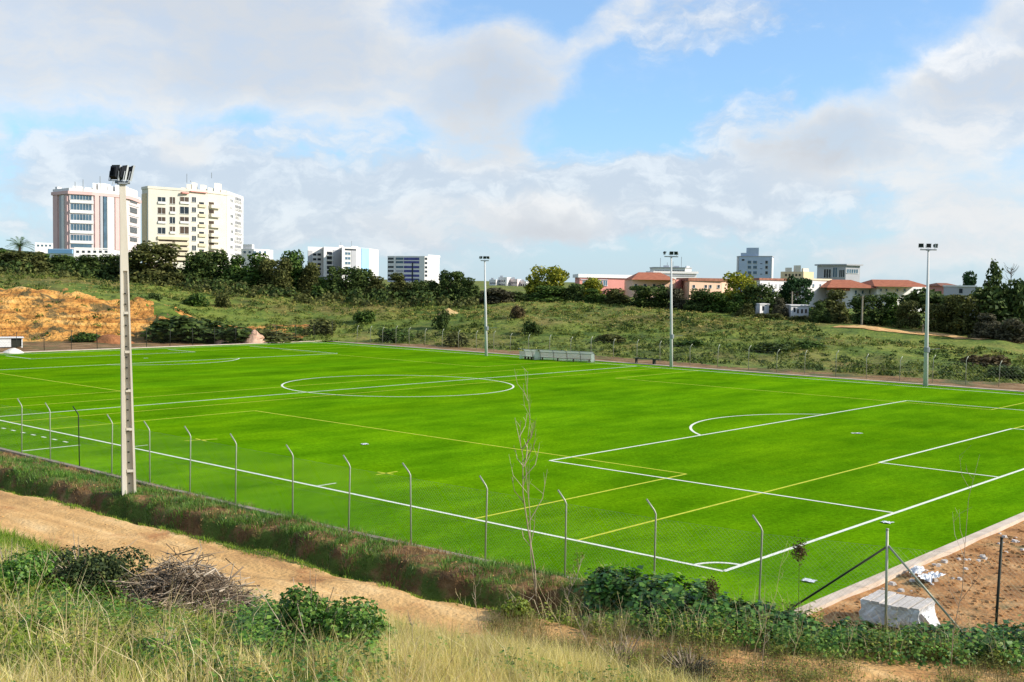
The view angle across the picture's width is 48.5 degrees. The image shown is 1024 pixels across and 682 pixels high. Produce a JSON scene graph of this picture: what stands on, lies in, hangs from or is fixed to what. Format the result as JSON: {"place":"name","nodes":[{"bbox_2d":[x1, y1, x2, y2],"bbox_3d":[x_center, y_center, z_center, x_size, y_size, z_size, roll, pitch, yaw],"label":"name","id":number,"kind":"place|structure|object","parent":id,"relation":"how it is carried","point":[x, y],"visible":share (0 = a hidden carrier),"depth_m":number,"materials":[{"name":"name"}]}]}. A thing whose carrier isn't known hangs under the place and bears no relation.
{"place":"outdoors","nodes":[
{"label":"outdoors","id":0,"kind":"place"},
{"bbox_2d":[0,286,309,341],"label":"quarry slope","id":1,"kind":"structure","parent":0,"point":[66,314],"depth_m":148.02,"materials":[{"name":"orange soil"}]},
{"bbox_2d":[0,538,708,681],"bbox_3d":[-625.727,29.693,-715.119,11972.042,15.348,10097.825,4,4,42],"label":"grass bank","id":2,"kind":"structure","parent":0,"point":[80,655],"depth_m":13.44,"materials":[{"name":"green plant"}]},
{"bbox_2d":[0,543,57,593],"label":"shrub","id":3,"kind":"object","parent":2,"relation":"on","point":[15,566],"visible":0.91,"depth_m":19.23,"materials":[{"name":"green plant"}]},
{"bbox_2d":[0,521,94,562],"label":"distant bank grass","id":4,"kind":"structure","parent":2,"relation":"on","point":[17,538],"depth_m":32.27,"materials":[{"name":"plant"}]},
{"bbox_2d":[16,534,153,599],"bbox_3d":[-7.872,4.125,20.935,2.332,1.120,2.278,-1,3,-25],"label":"shrub","id":5,"kind":"object","parent":2,"relation":"on","point":[103,566],"visible":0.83,"depth_m":20.48,"materials":[{"name":"green plant"}]},
{"bbox_2d":[0,576,250,681],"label":"leafy patch","id":6,"kind":"object","parent":2,"relation":"on","point":[104,630],"visible":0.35,"depth_m":14.25,"materials":[{"name":"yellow plant"}]},
{"bbox_2d":[95,541,268,621],"bbox_3d":[-5.980,4.282,20.465,3.086,1.405,2.970,4,4,42],"label":"brush pile","id":7,"kind":"object","parent":2,"relation":"on","point":[157,583],"visible":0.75,"depth_m":20.21,"materials":[{"name":"brown plant"}]},
{"bbox_2d":[0,559,600,681],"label":"tall stalks","id":8,"kind":"object","parent":2,"relation":"on","point":[176,659],"visible":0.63,"depth_m":13.54,"materials":[{"name":"plant"}]},
{"bbox_2d":[217,590,399,681],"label":"mallow patch","id":9,"kind":"object","parent":2,"relation":"on","point":[256,629],"visible":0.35,"depth_m":15.33,"materials":[{"name":"green plant"}]},
{"bbox_2d":[256,579,387,656],"bbox_3d":[-2.856,4.091,16.408,1.981,1.454,1.564,2,3,25],"label":"shrub","id":10,"kind":"object","parent":2,"relation":"on","point":[314,610],"visible":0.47,"depth_m":16.39,"materials":[{"name":"green plant"}]},
{"bbox_2d":[0,543,678,681],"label":"leafy weeds","id":11,"kind":"object","parent":2,"relation":"on","point":[195,641],"visible":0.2,"depth_m":15.43,"materials":[{"name":"green plant"}]},
{"bbox_2d":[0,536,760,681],"bbox_3d":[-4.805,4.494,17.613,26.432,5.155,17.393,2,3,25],"label":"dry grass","id":12,"kind":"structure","parent":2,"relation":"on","point":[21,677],"depth_m":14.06,"materials":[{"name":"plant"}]},
{"bbox_2d":[289,591,627,681],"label":"tall dry grass","id":13,"kind":"structure","parent":2,"relation":"on","point":[491,665],"depth_m":16.53,"materials":[{"name":"plant"}]},
{"bbox_2d":[0,451,1004,665],"bbox_3d":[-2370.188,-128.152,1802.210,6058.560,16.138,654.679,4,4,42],"label":"verge","id":14,"kind":"structure","parent":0,"point":[440,589],"depth_m":33.66,"materials":[{"name":"plant"}]},
{"bbox_2d":[108,165,135,494],"bbox_3d":[-14.107,-0.184,41.148,0.919,12.312,0.485,0,3,-23],"label":"floodlight mast","id":15,"kind":"object","parent":14,"relation":"on","point":[120,173],"visible":0.99,"depth_m":41.13,"materials":[{"name":"concrete"}]},
{"bbox_2d":[0,447,686,601],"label":"kerb","id":16,"kind":"structure","parent":14,"relation":"on","point":[80,468],"depth_m":44.83,"materials":[{"name":"concrete"}]},
{"bbox_2d":[0,450,687,619],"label":"verge weeds","id":17,"kind":"object","parent":14,"relation":"on","point":[248,520],"visible":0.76,"depth_m":36.93,"materials":[{"name":"green plant"}]},
{"bbox_2d":[0,398,1023,638],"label":"wire fence","id":18,"kind":"object","parent":14,"relation":"on","point":[886,565],"visible":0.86,"depth_m":31.89,"materials":[{"name":"metal"}]},
{"bbox_2d":[499,593,535,619],"bbox_3d":[0.097,6.371,27.032,1.028,0.578,0.905,4,4,42],"label":"shrub","id":19,"kind":"object","parent":14,"relation":"on","point":[508,605],"visible":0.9,"depth_m":26.83,"materials":[{"name":"green plant"}]},
{"bbox_2d":[512,413,548,594],"bbox_3d":[0.535,4.326,29.291,0.914,5.084,1.205,4,4,42],"label":"bare sapling","id":20,"kind":"object","parent":14,"relation":"on","point":[523,493],"visible":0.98,"depth_m":29.17,"materials":[{"name":"brown plant"}]},
{"bbox_2d":[573,564,791,638],"bbox_3d":[4.130,6.474,27.817,5.426,1.547,2.927,2,3,15],"label":"ivy hedge","id":21,"kind":"object","parent":14,"relation":"on","point":[603,582],"visible":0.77,"depth_m":27.62,"materials":[{"name":"green plant"}]},
{"bbox_2d":[471,601,1023,681],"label":"roadside weeds","id":22,"kind":"object","parent":14,"relation":"on","point":[809,674],"visible":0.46,"depth_m":23.89,"materials":[{"name":"green plant"}]},
{"bbox_2d":[510,560,1023,665],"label":"ivy stems","id":23,"kind":"object","parent":14,"relation":"on","point":[601,618],"visible":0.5,"depth_m":25.87,"materials":[{"name":"plant"}]},
{"bbox_2d":[515,564,1021,668],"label":"yellow sprays","id":24,"kind":"object","parent":14,"relation":"on","point":[929,653],"visible":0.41,"depth_m":25.75,"materials":[{"name":"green plant"}]},
{"bbox_2d":[576,590,1023,674],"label":"leaf fringe","id":25,"kind":"object","parent":14,"relation":"on","point":[943,660],"visible":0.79,"depth_m":25.02,"materials":[{"name":"green plant"}]},
{"bbox_2d":[775,602,1023,659],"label":"ivy hedge","id":26,"kind":"object","parent":14,"relation":"on","point":[1001,630],"visible":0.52,"depth_m":25.62,"materials":[{"name":"green plant"}]},
{"bbox_2d":[0,342,1023,610],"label":"football pitch","id":27,"kind":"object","parent":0,"point":[590,410],"visible":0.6,"depth_m":56.69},
{"bbox_2d":[0,345,1022,539],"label":"yellow pitch markings","id":28,"kind":"object","parent":27,"relation":"on","point":[505,447],"visible":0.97,"depth_m":57.26,"materials":[{"name":"yellow paint"}]},
{"bbox_2d":[0,342,1023,571],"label":"white pitch markings","id":29,"kind":"object","parent":27,"relation":"on","point":[784,550],"visible":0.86,"depth_m":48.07,"materials":[{"name":"white paint"}]},
{"bbox_2d":[663,251,682,366],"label":"floodlight mast","id":30,"kind":"object","parent":27,"relation":"on","point":[676,253],"visible":0.98,"depth_m":111.81,"materials":[{"name":"metal"}]},
{"bbox_2d":[918,243,939,385],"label":"floodlight mast","id":31,"kind":"object","parent":27,"relation":"on","point":[927,349],"visible":0.98,"depth_m":94.66,"materials":[{"name":"metal"}]},
{"bbox_2d":[0,249,1023,382],"bbox_3d":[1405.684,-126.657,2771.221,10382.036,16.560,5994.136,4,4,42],"label":"hillside","id":32,"kind":"structure","parent":0,"point":[162,309],"depth_m":150.66,"materials":[{"name":"green plant"}]},
{"bbox_2d":[0,250,52,270],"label":"olive tree","id":33,"kind":"object","parent":32,"relation":"on","point":[19,255],"visible":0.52,"depth_m":191.71,"materials":[{"name":"green plant"}]},
{"bbox_2d":[48,247,119,260],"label":"podium building","id":34,"kind":"structure","parent":32,"relation":"on","point":[77,252],"depth_m":300.98,"materials":[{"name":"white concrete"}]},
{"bbox_2d":[51,183,140,251],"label":"apartment tower","id":35,"kind":"structure","parent":32,"relation":"on","point":[87,218],"depth_m":323.09,"materials":[{"name":"white concrete"}]},
{"bbox_2d":[75,254,116,276],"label":"broadleaf tree","id":36,"kind":"object","parent":32,"relation":"on","point":[93,262],"visible":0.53,"depth_m":197.58,"materials":[{"name":"green plant"}]},
{"bbox_2d":[117,240,180,282],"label":"olive tree","id":37,"kind":"object","parent":32,"relation":"on","point":[143,253],"visible":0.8,"depth_m":193.05,"materials":[{"name":"green plant"}]},
{"bbox_2d":[5,321,332,350],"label":"wire fence","id":38,"kind":"object","parent":32,"relation":"on","point":[160,338],"visible":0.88,"depth_m":133.53,"materials":[{"name":"metal"}]},
{"bbox_2d":[139,315,232,342],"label":"dark shrub","id":39,"kind":"object","parent":32,"relation":"on","point":[182,324],"visible":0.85,"depth_m":142.00,"materials":[{"name":"green plant"}]},
{"bbox_2d":[141,173,243,271],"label":"apartment tower","id":40,"kind":"structure","parent":32,"relation":"on","point":[190,218],"depth_m":415.70,"materials":[{"name":"beige concrete"}]},
{"bbox_2d":[180,251,212,283],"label":"broadleaf tree","id":41,"kind":"object","parent":32,"relation":"on","point":[194,267],"visible":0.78,"depth_m":193.76,"materials":[{"name":"green plant"}]},
{"bbox_2d":[195,248,230,283],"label":"broadleaf tree","id":42,"kind":"object","parent":32,"relation":"on","point":[217,258],"visible":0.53,"depth_m":195.67,"materials":[{"name":"green plant"}]},
{"bbox_2d":[188,325,270,343],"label":"dark shrub","id":43,"kind":"object","parent":32,"relation":"on","point":[241,335],"visible":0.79,"depth_m":142.31,"materials":[{"name":"green plant"}]},
{"bbox_2d":[217,255,245,285],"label":"broadleaf tree","id":44,"kind":"object","parent":32,"relation":"on","point":[233,270],"visible":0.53,"depth_m":194.77,"materials":[{"name":"green plant"}]},
{"bbox_2d":[0,256,489,309],"bbox_3d":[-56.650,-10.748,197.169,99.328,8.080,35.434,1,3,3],"label":"dark thicket","id":45,"kind":"object","parent":32,"relation":"on","point":[381,295],"visible":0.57,"depth_m":186.35,"materials":[{"name":"green plant"}]},
{"bbox_2d":[235,252,269,287],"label":"broadleaf tree","id":46,"kind":"object","parent":32,"relation":"on","point":[252,276],"visible":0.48,"depth_m":193.74,"materials":[{"name":"green plant"}]},
{"bbox_2d":[255,256,294,290],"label":"broadleaf tree","id":47,"kind":"object","parent":32,"relation":"on","point":[275,273],"visible":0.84,"depth_m":191.94,"materials":[{"name":"green plant"}]},
{"bbox_2d":[258,329,301,342],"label":"dark shrub","id":48,"kind":"object","parent":32,"relation":"on","point":[280,337],"visible":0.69,"depth_m":146.07,"materials":[{"name":"green plant"}]},
{"bbox_2d":[280,249,304,290],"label":"broadleaf tree","id":49,"kind":"object","parent":32,"relation":"on","point":[294,257],"visible":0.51,"depth_m":197.55,"materials":[{"name":"green plant"}]},
{"bbox_2d":[297,261,320,292],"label":"broadleaf tree","id":50,"kind":"object","parent":32,"relation":"on","point":[311,274],"visible":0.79,"depth_m":195.93,"materials":[{"name":"green plant"}]},
{"bbox_2d":[302,318,336,335],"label":"dark shrub","id":51,"kind":"object","parent":32,"relation":"on","point":[324,325],"visible":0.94,"depth_m":154.92,"materials":[{"name":"green plant"}]},
{"bbox_2d":[308,241,378,281],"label":"apartment block","id":52,"kind":"structure","parent":32,"relation":"on","point":[326,258],"depth_m":582.31,"materials":[{"name":"white concrete"}]},
{"bbox_2d":[325,265,366,296],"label":"broadleaf tree","id":53,"kind":"object","parent":32,"relation":"on","point":[353,278],"visible":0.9,"depth_m":189.24,"materials":[{"name":"green plant"}]},
{"bbox_2d":[386,272,415,297],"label":"broadleaf tree","id":54,"kind":"object","parent":32,"relation":"on","point":[398,284],"visible":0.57,"depth_m":187.05,"materials":[{"name":"green plant"}]},
{"bbox_2d":[387,255,439,282],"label":"apartment block","id":55,"kind":"structure","parent":32,"relation":"on","point":[414,268],"depth_m":790.45,"materials":[{"name":"white concrete"}]},
{"bbox_2d":[436,269,466,298],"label":"broadleaf tree","id":56,"kind":"object","parent":32,"relation":"on","point":[446,281],"visible":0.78,"depth_m":184.58,"materials":[{"name":"green plant"}]},
{"bbox_2d":[452,277,480,300],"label":"broadleaf tree","id":57,"kind":"object","parent":32,"relation":"on","point":[467,288],"visible":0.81,"depth_m":182.88,"materials":[{"name":"green plant"}]},
{"bbox_2d":[477,287,515,303],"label":"bush","id":58,"kind":"object","parent":32,"relation":"on","point":[496,295],"visible":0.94,"depth_m":178.28,"materials":[{"name":"green plant"}]},
{"bbox_2d":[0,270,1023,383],"bbox_3d":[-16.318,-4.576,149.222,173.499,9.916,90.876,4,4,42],"label":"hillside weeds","id":59,"kind":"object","parent":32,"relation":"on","point":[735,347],"visible":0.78,"depth_m":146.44,"materials":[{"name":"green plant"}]},
{"bbox_2d":[0,272,1023,382],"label":"hillside scrub","id":60,"kind":"object","parent":32,"relation":"on","point":[817,367],"visible":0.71,"depth_m":143.75,"materials":[{"name":"green plant"}]},
{"bbox_2d":[523,265,569,295],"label":"poplar tree","id":61,"kind":"object","parent":32,"relation":"on","point":[554,277],"visible":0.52,"depth_m":184.51,"materials":[{"name":"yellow plant"}]},
{"bbox_2d":[525,285,567,301],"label":"broadleaf tree","id":62,"kind":"object","parent":32,"relation":"on","point":[548,293],"visible":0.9,"depth_m":179.29,"materials":[{"name":"green plant"}]},
{"bbox_2d":[573,274,631,293],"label":"hall","id":63,"kind":"structure","parent":32,"relation":"on","point":[612,281],"depth_m":295.66,"materials":[{"name":"pink paint"}]},
{"bbox_2d":[628,284,669,307],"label":"broadleaf tree","id":64,"kind":"object","parent":32,"relation":"on","point":[659,295],"visible":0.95,"depth_m":169.68,"materials":[{"name":"green plant"}]},
{"bbox_2d":[624,272,682,297],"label":"school building","id":65,"kind":"structure","parent":32,"relation":"on","point":[653,279],"depth_m":277.52,"materials":[{"name":"orange tile"}]},
{"bbox_2d":[357,325,1023,386],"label":"wire fence","id":66,"kind":"object","parent":32,"relation":"on","point":[458,346],"visible":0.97,"depth_m":112.74,"materials":[{"name":"metal"}]},
{"bbox_2d":[683,288,712,311],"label":"broadleaf tree","id":67,"kind":"object","parent":32,"relation":"on","point":[698,301],"visible":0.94,"depth_m":165.59,"materials":[{"name":"green plant"}]},
{"bbox_2d":[676,278,732,299],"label":"school building","id":68,"kind":"structure","parent":32,"relation":"on","point":[714,284],"depth_m":276.27,"materials":[{"name":"beige paint"}]},
{"bbox_2d":[703,291,730,312],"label":"broadleaf tree","id":69,"kind":"object","parent":32,"relation":"on","point":[718,302],"visible":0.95,"depth_m":164.21,"materials":[{"name":"green plant"}]},
{"bbox_2d":[723,270,757,301],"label":"poplar tree","id":70,"kind":"object","parent":32,"relation":"on","point":[736,285],"visible":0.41,"depth_m":167.18,"materials":[{"name":"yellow plant"}]},
{"bbox_2d":[736,248,773,291],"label":"apartment tower","id":71,"kind":"structure","parent":32,"relation":"on","point":[752,262],"depth_m":641.35,"materials":[{"name":"white paint"}]},
{"bbox_2d":[742,282,781,312],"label":"broadleaf tree","id":72,"kind":"object","parent":32,"relation":"on","point":[766,295],"visible":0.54,"depth_m":162.55,"materials":[{"name":"green plant"}]},
{"bbox_2d":[778,274,813,315],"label":"pine tree","id":73,"kind":"object","parent":32,"relation":"on","point":[794,285],"visible":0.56,"depth_m":168.54,"materials":[{"name":"green plant"}]},
{"bbox_2d":[809,289,851,322],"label":"broadleaf tree","id":74,"kind":"object","parent":32,"relation":"on","point":[838,309],"visible":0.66,"depth_m":156.34,"materials":[{"name":"green plant"}]},
{"bbox_2d":[815,264,862,281],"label":"office block","id":75,"kind":"structure","parent":32,"relation":"on","point":[840,271],"depth_m":409.39,"materials":[{"name":"white paint"}]},
{"bbox_2d":[820,280,876,308],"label":"house","id":76,"kind":"structure","parent":32,"relation":"on","point":[852,287],"depth_m":247.08,"materials":[{"name":"orange tile"}]},
{"bbox_2d":[847,293,889,324],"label":"broadleaf tree","id":77,"kind":"object","parent":32,"relation":"on","point":[875,314],"visible":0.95,"depth_m":151.56,"materials":[{"name":"green plant"}]},
{"bbox_2d":[875,292,900,326],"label":"broadleaf tree","id":78,"kind":"object","parent":32,"relation":"on","point":[891,305],"visible":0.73,"depth_m":151.00,"materials":[{"name":"green plant"}]},
{"bbox_2d":[861,279,925,311],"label":"house","id":79,"kind":"structure","parent":32,"relation":"on","point":[902,287],"depth_m":246.63,"materials":[{"name":"orange tile"}]},
{"bbox_2d":[894,299,922,327],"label":"bush","id":80,"kind":"object","parent":32,"relation":"on","point":[905,316],"visible":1,"depth_m":147.48,"materials":[{"name":"green plant"}]},
{"bbox_2d":[898,287,951,316],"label":"umbrella pine","id":81,"kind":"object","parent":32,"relation":"on","point":[935,297],"visible":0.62,"depth_m":154.70,"materials":[{"name":"green plant"}]},
{"bbox_2d":[921,303,955,331],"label":"bush","id":82,"kind":"object","parent":32,"relation":"on","point":[938,322],"visible":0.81,"depth_m":143.75,"materials":[{"name":"green plant"}]},
{"bbox_2d":[943,292,992,334],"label":"broadleaf tree","id":83,"kind":"object","parent":32,"relation":"on","point":[963,305],"visible":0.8,"depth_m":141.47,"materials":[{"name":"green plant"}]},
{"bbox_2d":[967,312,1003,338],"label":"bush","id":84,"kind":"object","parent":32,"relation":"on","point":[989,327],"visible":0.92,"depth_m":136.91,"materials":[{"name":"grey plant"}]},
{"bbox_2d":[959,354,1011,366],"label":"dark shrub","id":85,"kind":"object","parent":32,"relation":"on","point":[986,359],"visible":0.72,"depth_m":111.06,"materials":[{"name":"brown plant"}]},
{"bbox_2d":[982,258,1004,293],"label":"pine tree","id":86,"kind":"object","parent":32,"relation":"on","point":[994,277],"visible":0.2,"depth_m":144.82,"materials":[{"name":"green plant"}]},
{"bbox_2d":[968,284,1023,331],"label":"broadleaf tree","id":87,"kind":"object","parent":32,"relation":"on","point":[996,299],"visible":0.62,"depth_m":140.63,"materials":[{"name":"green plant"}]},
{"bbox_2d":[986,365,1023,379],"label":"dark shrub","id":88,"kind":"object","parent":32,"relation":"on","point":[1009,371],"visible":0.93,"depth_m":102.69,"materials":[{"name":"green plant"}]},
{"bbox_2d":[995,318,1023,342],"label":"bush","id":89,"kind":"object","parent":32,"relation":"on","point":[1012,329],"visible":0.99,"depth_m":133.56,"materials":[{"name":"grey plant"}]},
{"bbox_2d":[1003,277,1023,330],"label":"broadleaf tree","id":90,"kind":"object","parent":32,"relation":"on","point":[1016,292],"visible":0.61,"depth_m":140.41,"materials":[{"name":"green plant"}]},
{"bbox_2d":[0,490,1023,681],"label":"dirt road","id":91,"kind":"structure","parent":0,"point":[34,517],"depth_m":30.59,"materials":[{"name":"brown soil"}]},
{"bbox_2d":[590,633,644,668],"bbox_3d":[2.135,6.499,23.491,1.156,0.868,1.037,4,4,42],"label":"dry shrub","id":92,"kind":"object","parent":91,"relation":"on","point":[623,647],"visible":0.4,"depth_m":23.43,"materials":[{"name":"yellow plant"}]},
{"bbox_2d":[656,644,716,681],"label":"shrub","id":93,"kind":"object","parent":91,"relation":"on","point":[695,665],"visible":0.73,"depth_m":23.02,"materials":[{"name":"grey plant"}]},
{"bbox_2d":[0,341,1023,390],"bbox_3d":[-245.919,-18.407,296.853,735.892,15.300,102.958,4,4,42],"label":"pitch surround","id":94,"kind":"object","parent":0,"point":[82,345],"visible":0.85,"depth_m":124.17,"materials":[{"name":"grey concrete"}]},
{"bbox_2d":[0,341,1023,391],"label":"kerb","id":95,"kind":"structure","parent":94,"relation":"on","point":[560,358],"depth_m":118.54,"materials":[{"name":"concrete"}]},
{"bbox_2d":[0,0,1023,288],"label":"sky","id":96,"kind":"structure","parent":0,"point":[609,137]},
{"bbox_2d":[811,521,1023,647],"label":"bare ground","id":97,"kind":"structure","parent":0,"point":[1007,575],"depth_m":31.67,"materials":[{"name":"brown soil"}]},
{"bbox_2d":[859,589,939,630],"bbox_3d":[9.600,6.689,27.862,1.818,0.684,1.216,3,4,39],"label":"concrete block","id":98,"kind":"object","parent":97,"relation":"on","point":[914,605],"visible":0.73,"depth_m":27.63,"materials":[{"name":"white concrete"}]},
{"bbox_2d":[794,512,1023,619],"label":"kerb","id":99,"kind":"structure","parent":97,"relation":"on","point":[944,550],"depth_m":33.76,"materials":[{"name":"concrete"}]},
{"bbox_2d":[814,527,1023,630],"bbox_3d":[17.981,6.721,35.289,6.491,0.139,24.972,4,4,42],"label":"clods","id":100,"kind":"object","parent":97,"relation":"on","point":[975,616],"visible":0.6,"depth_m":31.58,"materials":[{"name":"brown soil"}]},
{"bbox_2d":[834,325,1019,343],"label":"hill track","id":101,"kind":"structure","parent":0,"point":[901,331],"depth_m":141.21,"materials":[{"name":"beige soil"}]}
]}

